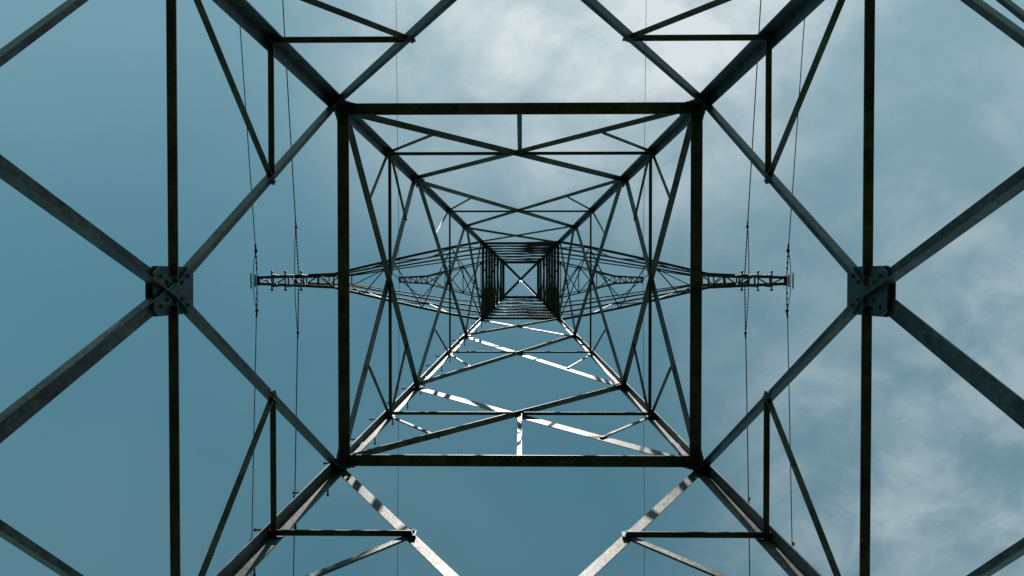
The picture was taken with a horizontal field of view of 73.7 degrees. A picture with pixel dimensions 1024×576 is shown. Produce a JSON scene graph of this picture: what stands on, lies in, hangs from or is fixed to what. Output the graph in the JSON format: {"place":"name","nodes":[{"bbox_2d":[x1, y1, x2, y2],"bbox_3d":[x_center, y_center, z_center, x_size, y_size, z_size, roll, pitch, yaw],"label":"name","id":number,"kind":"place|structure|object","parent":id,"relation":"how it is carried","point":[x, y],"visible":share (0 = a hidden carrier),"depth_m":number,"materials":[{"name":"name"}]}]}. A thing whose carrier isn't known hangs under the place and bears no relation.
{"place":"outdoors","nodes":[
{"label":"outdoors","id":0,"kind":"place"},
{"bbox_2d":[0,0,1023,575],"label":"sky","id":1,"kind":"structure","parent":0,"point":[83,106],"materials":[{"name":"blue"}]},
{"bbox_3d":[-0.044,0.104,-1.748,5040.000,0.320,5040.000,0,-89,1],"label":"ground","id":2,"kind":"structure","parent":0,"visible":0},
{"bbox_2d":[0,0,1023,575],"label":"electricity pylon","id":3,"kind":"object","parent":2,"relation":"on","point":[170,290],"visible":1,"depth_m":5.54,"materials":[{"name":"metal"}]},
{"bbox_2d":[240,27,255,243],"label":"power line","id":4,"kind":"object","parent":3,"relation":"attached to","point":[247,131],"visible":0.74,"depth_m":15.01,"materials":[{"name":"metal"}]},
{"bbox_2d":[251,318,256,575],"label":"power line","id":5,"kind":"object","parent":3,"relation":"attached to","point":[253,433],"visible":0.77,"depth_m":15.37,"materials":[{"name":"metal"}]},
{"bbox_2d":[282,0,295,220],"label":"power line","id":6,"kind":"object","parent":3,"relation":"attached to","point":[289,116],"visible":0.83,"depth_m":17.85,"materials":[{"name":"metal"}]},
{"bbox_2d":[293,339,297,575],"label":"power line","id":7,"kind":"object","parent":3,"relation":"attached to","point":[295,448],"visible":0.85,"depth_m":18.35,"materials":[{"name":"metal"}]},
{"bbox_2d":[396,22,398,230],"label":"power line","id":8,"kind":"object","parent":3,"relation":"attached to","point":[397,141],"visible":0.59,"depth_m":20.77,"materials":[{"name":"metal"}]},
{"bbox_2d":[397,350,398,575],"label":"power line","id":9,"kind":"object","parent":3,"relation":"attached to","point":[398,421],"visible":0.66,"depth_m":20.91,"materials":[{"name":"metal"}]},
{"bbox_2d":[643,327,644,575],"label":"power line","id":10,"kind":"object","parent":3,"relation":"attached to","point":[643,399],"visible":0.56,"depth_m":20.84,"materials":[{"name":"metal"}]},
{"bbox_2d":[643,41,645,237],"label":"power line","id":11,"kind":"object","parent":3,"relation":"attached to","point":[644,136],"visible":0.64,"depth_m":20.67,"materials":[{"name":"metal"}]},
{"bbox_2d":[745,339,749,575],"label":"power line","id":12,"kind":"object","parent":3,"relation":"attached to","point":[747,446],"visible":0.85,"depth_m":18.19,"materials":[{"name":"metal"}]},
{"bbox_2d":[747,0,760,220],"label":"power line","id":13,"kind":"object","parent":3,"relation":"attached to","point":[754,116],"visible":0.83,"depth_m":17.69,"materials":[{"name":"metal"}]},
{"bbox_2d":[787,318,792,545],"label":"power line","id":14,"kind":"object","parent":3,"relation":"attached to","point":[789,434],"visible":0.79,"depth_m":15.21,"materials":[{"name":"metal"}]},
{"bbox_2d":[788,19,804,242],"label":"power line","id":15,"kind":"object","parent":3,"relation":"attached to","point":[797,126],"visible":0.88,"depth_m":14.83,"materials":[{"name":"metal"}]}
]}

